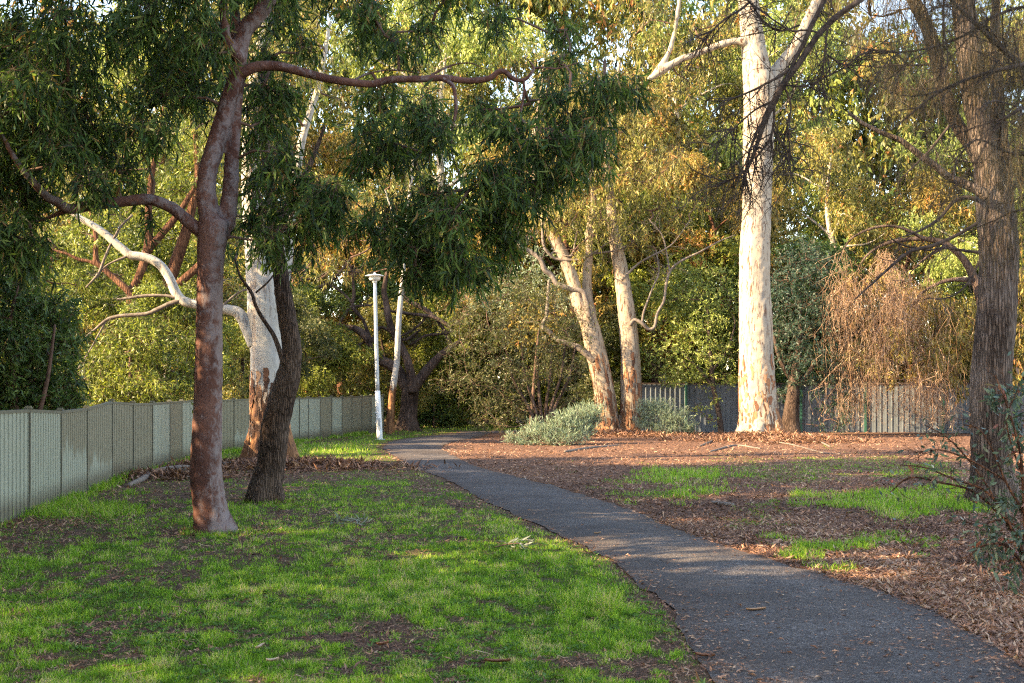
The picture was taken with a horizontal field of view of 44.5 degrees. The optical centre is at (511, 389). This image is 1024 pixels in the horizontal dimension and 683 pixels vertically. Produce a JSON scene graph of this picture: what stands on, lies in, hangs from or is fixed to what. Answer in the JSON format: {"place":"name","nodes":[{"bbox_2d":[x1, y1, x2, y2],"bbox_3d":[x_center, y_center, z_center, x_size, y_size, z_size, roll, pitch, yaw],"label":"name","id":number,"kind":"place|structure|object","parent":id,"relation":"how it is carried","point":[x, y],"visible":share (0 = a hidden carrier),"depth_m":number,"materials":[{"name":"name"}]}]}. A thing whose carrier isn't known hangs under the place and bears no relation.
{"place":"outdoors","nodes":[
{"label":"outdoors","id":0,"kind":"place"},
{"bbox_2d":[0,423,714,682],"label":"lawn grass","id":1,"kind":"structure","parent":0,"point":[576,602],"depth_m":10.24,"materials":[{"name":"green plant"}]},
{"bbox_2d":[0,402,1023,682],"bbox_3d":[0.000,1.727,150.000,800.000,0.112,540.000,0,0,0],"label":"ground","id":2,"kind":"structure","parent":0,"point":[664,644],"depth_m":15.07,"materials":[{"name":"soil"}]},
{"bbox_2d":[0,111,69,279],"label":"leafy tree","id":3,"kind":"object","parent":2,"relation":"on","point":[10,189],"visible":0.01,"depth_m":22.24,"materials":[{"name":"green plant"}]},
{"bbox_2d":[0,253,96,409],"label":"dense bush","id":4,"kind":"object","parent":2,"relation":"on","point":[21,387],"visible":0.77,"depth_m":22.74,"materials":[{"name":"green plant"}]},
{"bbox_2d":[0,129,123,363],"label":"gum tree","id":5,"kind":"object","parent":2,"relation":"on","point":[90,325],"visible":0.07,"depth_m":56.51,"materials":[{"name":"green plant"}]},
{"bbox_2d":[0,222,126,405],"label":"leafy tree","id":6,"kind":"object","parent":2,"relation":"on","point":[99,291],"visible":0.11,"depth_m":41.12,"materials":[{"name":"green plant"}]},
{"bbox_2d":[58,304,195,413],"bbox_3d":[-9.634,-0.209,31.057,4.079,3.886,3.445,0,0,0],"label":"dense bush","id":7,"kind":"object","parent":2,"relation":"on","point":[132,388],"visible":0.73,"depth_m":30.54,"materials":[{"name":"green plant"}]},
{"bbox_2d":[17,88,244,381],"bbox_3d":[-11.675,-3.831,37.482,8.011,11.174,3.770,0,0,0],"label":"red bark tree","id":8,"kind":"object","parent":2,"relation":"on","point":[178,254],"visible":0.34,"depth_m":37.19,"materials":[{"name":"green plant"}]},
{"bbox_2d":[127,465,189,486],"bbox_3d":[-6.794,1.650,25.310,0.999,0.162,6.306,0,0,8],"label":"exposed root","id":9,"kind":"object","parent":2,"relation":"on","point":[144,477],"visible":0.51,"depth_m":23.48,"materials":[{"name":"grey wood"}]},
{"bbox_2d":[103,278,241,402],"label":"bushy tree","id":10,"kind":"object","parent":2,"relation":"on","point":[174,312],"visible":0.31,"depth_m":33.97,"materials":[{"name":"green plant"}]},
{"bbox_2d":[57,169,298,398],"bbox_3d":[-13.885,-3.292,50.065,8.883,10.688,8.894,0,0,38],"label":"leafy tree","id":11,"kind":"object","parent":2,"relation":"on","point":[137,244],"visible":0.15,"depth_m":48.57,"materials":[{"name":"green plant"}]},
{"bbox_2d":[76,18,293,376],"bbox_3d":[-16.489,-8.526,62.484,11.026,21.192,11.754,0,0,-16],"label":"gum tree","id":12,"kind":"object","parent":2,"relation":"on","point":[120,75],"visible":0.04,"depth_m":59.74,"materials":[{"name":"green plant"}]},
{"bbox_2d":[6,0,369,459],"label":"white gum tree","id":13,"kind":"object","parent":2,"relation":"on","point":[264,359],"visible":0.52,"depth_m":28.13,"materials":[{"name":"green plant"}]},
{"bbox_2d":[127,276,249,400],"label":"bushy tree","id":14,"kind":"object","parent":2,"relation":"on","point":[229,391],"visible":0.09,"depth_m":38.06,"materials":[{"name":"green plant"}]},
{"bbox_2d":[0,394,383,522],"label":"steel fence","id":15,"kind":"object","parent":2,"relation":"on","point":[45,455],"visible":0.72,"depth_m":22.96,"materials":[{"name":"grey metal"}]},
{"bbox_2d":[122,46,338,366],"bbox_3d":[-14.657,-7.954,63.444,9.651,20.092,12.031,0,0,-26],"label":"gum tree","id":16,"kind":"object","parent":2,"relation":"on","point":[221,174],"visible":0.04,"depth_m":61.59,"materials":[{"name":"green plant"}]},
{"bbox_2d":[177,287,300,398],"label":"bushy tree","id":17,"kind":"object","parent":2,"relation":"on","point":[242,345],"visible":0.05,"depth_m":42.00,"materials":[{"name":"green plant"}]},
{"bbox_2d":[191,233,340,397],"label":"leafy tree","id":18,"kind":"object","parent":2,"relation":"on","point":[293,274],"visible":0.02,"depth_m":58.23,"materials":[{"name":"green plant"}]},
{"bbox_2d":[266,657,278,660],"bbox_3d":[-1.472,1.657,7.685,0.082,0.023,0.028,0,0,-40],"label":"bark piece","id":19,"kind":"object","parent":2,"relation":"on","point":[273,659],"visible":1,"depth_m":7.69,"materials":[{"name":"beige wood"}]},
{"bbox_2d":[221,0,326,503],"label":"rough bark tree","id":20,"kind":"object","parent":2,"relation":"on","point":[266,481],"visible":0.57,"depth_m":18.93,"materials":[{"name":"brown plant"}]},
{"bbox_2d":[229,288,342,397],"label":"bushy tree","id":21,"kind":"object","parent":2,"relation":"on","point":[320,337],"visible":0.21,"depth_m":45.23,"materials":[{"name":"green plant"}]},
{"bbox_2d":[226,312,371,396],"bbox_3d":[-10.181,-0.871,54.377,8.178,5.608,3.214,0,0,7],"label":"dense bush","id":22,"kind":"object","parent":2,"relation":"on","point":[363,386],"visible":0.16,"depth_m":54.16,"materials":[{"name":"green plant"}]},
{"bbox_2d":[0,0,662,533],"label":"pink gum tree","id":23,"kind":"object","parent":2,"relation":"on","point":[574,140],"visible":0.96,"depth_m":14.96,"materials":[{"name":"green plant"}]},
{"bbox_2d":[292,282,385,397],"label":"bushy tree","id":24,"kind":"object","parent":2,"relation":"on","point":[317,299],"visible":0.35,"depth_m":49.10,"materials":[{"name":"green plant"}]},
{"bbox_2d":[316,512,372,524],"bbox_3d":[-2.082,1.599,15.600,0.726,0.169,0.280,0,0,0],"label":"fallen branch","id":25,"kind":"object","parent":2,"relation":"on","point":[345,519],"visible":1,"depth_m":15.60,"materials":[{"name":"brown wood"}]},
{"bbox_2d":[274,121,425,396],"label":"gum tree","id":26,"kind":"object","parent":2,"relation":"on","point":[336,142],"visible":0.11,"depth_m":68.16,"materials":[{"name":"green plant"}]},
{"bbox_2d":[365,272,384,439],"bbox_3d":[-4.656,-1.101,42.500,0.686,5.799,0.664,0,0,0],"label":"street lamp","id":27,"kind":"object","parent":2,"relation":"on","point":[372,277],"visible":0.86,"depth_m":42.44,"materials":[{"name":"white metal"}]},
{"bbox_2d":[376,640,388,644],"bbox_3d":[-0.842,1.644,8.126,0.091,0.023,0.029,0,0,-43],"label":"bark piece","id":28,"kind":"object","parent":2,"relation":"on","point":[381,643],"visible":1,"depth_m":8.12,"materials":[{"name":"brown wood"}]},
{"bbox_2d":[335,295,439,421],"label":"bushy tree","id":29,"kind":"object","parent":2,"relation":"on","point":[407,320],"visible":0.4,"depth_m":54.80,"materials":[{"name":"green plant"}]},
{"bbox_2d":[291,185,487,430],"bbox_3d":[-5.721,-3.429,53.585,9.506,10.956,4.802,0,0,0],"label":"old spreading tree","id":30,"kind":"object","parent":2,"relation":"on","point":[409,382],"visible":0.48,"depth_m":51.75,"materials":[{"name":"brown plant"}]},
{"bbox_2d":[300,315,493,426],"bbox_3d":[-5.436,-0.828,58.415,10.049,6.078,4.480,0,0,12],"label":"olive bush","id":31,"kind":"object","parent":2,"relation":"on","point":[432,376],"visible":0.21,"depth_m":57.30,"materials":[{"name":"green plant"}]},
{"bbox_2d":[349,42,465,433],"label":"slim gum tree","id":32,"kind":"object","parent":2,"relation":"on","point":[390,423],"visible":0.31,"depth_m":48.75,"materials":[{"name":"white plant"}]},
{"bbox_2d":[320,170,517,420],"bbox_3d":[-4.023,-4.700,65.848,11.402,13.703,11.389,0,0,-43],"label":"leafy tree","id":33,"kind":"object","parent":2,"relation":"on","point":[368,287],"visible":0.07,"depth_m":63.89,"materials":[{"name":"green plant"}]},
{"bbox_2d":[399,399,463,427],"bbox_3d":[-3.599,1.188,56.172,2.994,1.656,1.897,0,0,0],"label":"dark hedge","id":34,"kind":"object","parent":2,"relation":"on","point":[425,416],"visible":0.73,"depth_m":55.94,"materials":[{"name":"green plant"}]},
{"bbox_2d":[320,0,553,406],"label":"gum tree","id":35,"kind":"object","parent":2,"relation":"on","point":[467,49],"visible":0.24,"depth_m":62.86,"materials":[{"name":"green plant"}]},
{"bbox_2d":[384,289,512,427],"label":"bushy tree","id":36,"kind":"object","parent":2,"relation":"on","point":[426,348],"visible":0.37,"depth_m":56.36,"materials":[{"name":"green plant"}]},
{"bbox_2d":[484,658,510,661],"bbox_3d":[-0.088,1.647,7.617,0.161,0.023,0.042,0,0,0],"label":"bark piece","id":37,"kind":"object","parent":2,"relation":"on","point":[495,660],"visible":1,"depth_m":7.61,"materials":[{"name":"brown wood"}]},
{"bbox_2d":[0,0,1023,418],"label":"distant woodland","id":38,"kind":"object","parent":2,"relation":"on","point":[596,18],"visible":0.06,"depth_m":74.34,"materials":[{"name":"green plant"}]},
{"bbox_2d":[428,262,599,436],"bbox_3d":[0.071,-1.479,45.478,6.370,6.793,3.956,0,0,0],"label":"broad shrub","id":39,"kind":"object","parent":2,"relation":"on","point":[562,364],"visible":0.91,"depth_m":45.45,"materials":[{"name":"green plant"}]},
{"bbox_2d":[495,535,537,548],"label":"fallen sprig","id":40,"kind":"object","parent":2,"relation":"on","point":[520,543],"visible":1,"depth_m":13.19,"materials":[{"name":"beige plant"}]},
{"bbox_2d":[465,243,571,428],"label":"tree","id":41,"kind":"object","parent":2,"relation":"on","point":[530,269],"visible":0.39,"depth_m":49.13,"materials":[{"name":"green plant"}]},
{"bbox_2d":[434,38,604,421],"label":"gum tree","id":42,"kind":"object","parent":2,"relation":"on","point":[464,93],"visible":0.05,"depth_m":66.64,"materials":[{"name":"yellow plant"}]},
{"bbox_2d":[427,195,616,423],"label":"leafy tree","id":43,"kind":"object","parent":2,"relation":"on","point":[543,389],"visible":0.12,"depth_m":57.93,"materials":[{"name":"green plant"}]},
{"bbox_2d":[485,295,585,421],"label":"bushy tree","id":44,"kind":"object","parent":2,"relation":"on","point":[519,378],"visible":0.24,"depth_m":55.30,"materials":[{"name":"green plant"}]},
{"bbox_2d":[500,399,609,445],"bbox_3d":[1.524,1.169,38.631,3.653,1.898,1.773,0,0,-20],"label":"saltbush","id":45,"kind":"object","parent":2,"relation":"on","point":[561,428],"visible":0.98,"depth_m":38.55,"materials":[{"name":"green plant"}]},
{"bbox_2d":[446,61,712,414],"bbox_3d":[2.953,-6.417,56.501,12.386,16.974,9.738,0,0,0],"label":"gum tree","id":46,"kind":"object","parent":2,"relation":"on","point":[669,115],"visible":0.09,"depth_m":56.26,"materials":[{"name":"green plant"}]},
{"bbox_2d":[565,444,620,452],"bbox_3d":[2.253,1.675,36.026,0.303,0.076,4.378,0,0,25],"label":"fallen stick","id":47,"kind":"object","parent":2,"relation":"on","point":[581,448],"visible":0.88,"depth_m":36.20,"materials":[{"name":"grey wood"}]},
{"bbox_2d":[551,298,666,421],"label":"bushy tree","id":48,"kind":"object","parent":2,"relation":"on","point":[608,343],"visible":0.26,"depth_m":52.15,"materials":[{"name":"green plant"}]},
{"bbox_2d":[511,59,737,430],"bbox_3d":[4.222,-5.581,48.318,9.227,15.330,4.714,0,0,0],"label":"twin trunk gum","id":49,"kind":"object","parent":2,"relation":"on","point":[630,377],"visible":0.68,"depth_m":48.07,"materials":[{"name":"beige plant"}]},
{"bbox_2d":[559,183,739,414],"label":"leafy tree","id":50,"kind":"object","parent":2,"relation":"on","point":[635,277],"visible":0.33,"depth_m":52.47,"materials":[{"name":"green plant"}]},
{"bbox_2d":[629,395,699,434],"bbox_3d":[5.674,1.052,46.591,2.628,1.881,1.843,0,0,0],"label":"saltbush","id":51,"kind":"object","parent":2,"relation":"on","point":[667,412],"visible":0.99,"depth_m":46.51,"materials":[{"name":"green plant"}]},
{"bbox_2d":[570,10,800,382],"bbox_3d":[8.579,-7.954,60.155,12.031,20.092,9.651,0,0,-7],"label":"gum tree","id":52,"kind":"object","parent":2,"relation":"on","point":[723,89],"visible":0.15,"depth_m":59.74,"materials":[{"name":"green plant"}]},
{"bbox_2d":[633,258,738,432],"bbox_3d":[6.905,-1.786,48.583,4.732,7.063,3.277,0,0,0],"label":"pale wattle","id":53,"kind":"object","parent":2,"relation":"on","point":[710,369],"visible":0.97,"depth_m":48.49,"materials":[{"name":"green plant"}]},
{"bbox_2d":[672,305,738,382],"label":"bushy tree","id":54,"kind":"object","parent":2,"relation":"on","point":[736,338],"visible":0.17,"depth_m":52.38,"materials":[{"name":"green plant"}]},
{"bbox_2d":[625,146,816,377],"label":"gum tree","id":55,"kind":"object","parent":2,"relation":"on","point":[695,159],"visible":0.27,"depth_m":52.90,"materials":[{"name":"green plant"}]},
{"bbox_2d":[711,501,733,506],"bbox_3d":[3.112,1.685,18.550,0.091,0.066,0.556,0,0,-25],"label":"fallen stick","id":56,"kind":"object","parent":2,"relation":"on","point":[727,503],"visible":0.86,"depth_m":18.42,"materials":[{"name":"grey wood"}]},
{"bbox_2d":[605,0,850,437],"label":"great white gum","id":57,"kind":"object","parent":2,"relation":"on","point":[758,405],"visible":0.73,"depth_m":42.98,"materials":[{"name":"beige plant"}]},
{"bbox_2d":[709,444,760,451],"bbox_3d":[6.493,1.672,35.707,1.070,0.072,3.960,0,0,19],"label":"fallen stick","id":58,"kind":"object","parent":2,"relation":"on","point":[733,445],"visible":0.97,"depth_m":36.60,"materials":[{"name":"grey wood"}]},
{"bbox_2d":[637,0,864,294],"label":"gum tree","id":59,"kind":"object","parent":2,"relation":"on","point":[733,69],"visible":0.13,"depth_m":59.69,"materials":[{"name":"green plant"}]},
{"bbox_2d":[555,445,996,573],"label":"tuft grass","id":60,"kind":"structure","parent":2,"relation":"on","point":[882,500],"depth_m":18.99,"materials":[{"name":"green plant"}]},
{"bbox_2d":[718,234,887,403],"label":"leafy tree","id":61,"kind":"object","parent":2,"relation":"on","point":[779,375],"visible":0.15,"depth_m":51.55,"materials":[{"name":"green plant"}]},
{"bbox_2d":[773,441,839,453],"bbox_3d":[8.471,1.681,37.232,0.352,0.061,8.078,0,0,-1],"label":"fallen stick","id":62,"kind":"object","parent":2,"relation":"on","point":[808,448],"visible":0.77,"depth_m":35.31,"materials":[{"name":"brown wood"}]},
{"bbox_2d":[727,118,909,371],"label":"gum tree","id":63,"kind":"object","parent":2,"relation":"on","point":[828,150],"visible":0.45,"depth_m":54.92,"materials":[{"name":"green plant"}]},
{"bbox_2d":[770,232,871,435],"bbox_3d":[11.332,-2.078,46.659,4.224,7.826,3.034,0,0,0],"label":"dark wattle","id":64,"kind":"object","parent":2,"relation":"on","point":[790,416],"visible":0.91,"depth_m":46.41,"materials":[{"name":"green plant"}]},
{"bbox_2d":[641,382,1023,433],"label":"sheet fence","id":65,"kind":"object","parent":2,"relation":"on","point":[690,395],"visible":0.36,"depth_m":50.11,"materials":[{"name":"grey metal"}]},
{"bbox_2d":[664,0,1023,505],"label":"furrowed sheoak","id":66,"kind":"object","parent":2,"relation":"on","point":[995,325],"visible":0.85,"depth_m":18.16,"materials":[{"name":"brown plant"}]},
{"bbox_2d":[812,298,925,382],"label":"bushy tree","id":67,"kind":"object","parent":2,"relation":"on","point":[867,357],"visible":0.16,"depth_m":51.10,"materials":[{"name":"green plant"}]},
{"bbox_2d":[820,162,978,372],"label":"gum tree","id":68,"kind":"object","parent":2,"relation":"on","point":[921,199],"visible":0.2,"depth_m":55.87,"materials":[{"name":"green plant"}]},
{"bbox_2d":[803,0,1023,301],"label":"sheoak","id":69,"kind":"object","parent":2,"relation":"on","point":[1015,64],"visible":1,"depth_m":4.87,"materials":[{"name":"green plant"}]},
{"bbox_2d":[804,225,1023,435],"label":"weeping tree","id":70,"kind":"object","parent":2,"relation":"on","point":[908,336],"visible":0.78,"depth_m":46.40,"materials":[{"name":"brown plant"}]},
{"bbox_2d":[869,285,971,382],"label":"bushy tree","id":71,"kind":"object","parent":2,"relation":"on","point":[905,375],"visible":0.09,"depth_m":51.37,"materials":[{"name":"green plant"}]},
{"bbox_2d":[873,348,1023,595],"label":"young gum shrub","id":72,"kind":"object","parent":2,"relation":"on","point":[1001,502],"visible":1,"depth_m":10.39,"materials":[{"name":"green plant"}]},
{"bbox_2d":[888,100,1023,307],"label":"gum tree","id":73,"kind":"object","parent":2,"relation":"on","point":[944,272],"visible":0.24,"depth_m":53.69,"materials":[{"name":"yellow plant"}]},
{"bbox_2d":[902,303,1022,382],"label":"bushy tree","id":74,"kind":"object","parent":2,"relation":"on","point":[961,372],"visible":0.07,"depth_m":50.30,"materials":[{"name":"green plant"}]},
{"bbox_2d":[919,192,1023,367],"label":"leafy tree","id":75,"kind":"object","parent":2,"relation":"on","point":[1020,260],"visible":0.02,"depth_m":55.74,"materials":[{"name":"green plant"}]},
{"bbox_2d":[937,286,1023,396],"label":"bushy tree","id":76,"kind":"object","parent":2,"relation":"on","point":[1019,354],"visible":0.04,"depth_m":49.65,"materials":[{"name":"green plant"}]},
{"bbox_2d":[0,0,1023,377],"label":"sky","id":77,"kind":"structure","parent":0,"point":[618,49],"materials":[{"name":"white"}]},
{"bbox_2d":[383,430,1023,682],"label":"path","id":78,"kind":"structure","parent":0,"point":[694,574],"depth_m":9.79,"materials":[{"name":"grey asphalt"}]},
{"bbox_2d":[695,652,714,656],"bbox_3d":[1.215,1.666,7.870,0.131,0.023,0.035,0,0,18],"label":"bark piece","id":79,"kind":"object","parent":78,"relation":"on","point":[700,654],"visible":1,"depth_m":7.87,"materials":[{"name":"brown wood"}]},
{"bbox_2d":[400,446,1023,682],"bbox_3d":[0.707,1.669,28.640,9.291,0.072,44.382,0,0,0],"label":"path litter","id":80,"kind":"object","parent":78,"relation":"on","point":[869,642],"visible":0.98,"depth_m":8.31,"materials":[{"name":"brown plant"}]},
{"bbox_2d":[746,607,765,609],"bbox_3d":[1.852,1.660,9.487,0.161,0.023,0.031,0,0,-21],"label":"bark piece","id":81,"kind":"object","parent":78,"relation":"on","point":[760,608],"visible":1,"depth_m":9.49,"materials":[{"name":"brown wood"}]}
]}

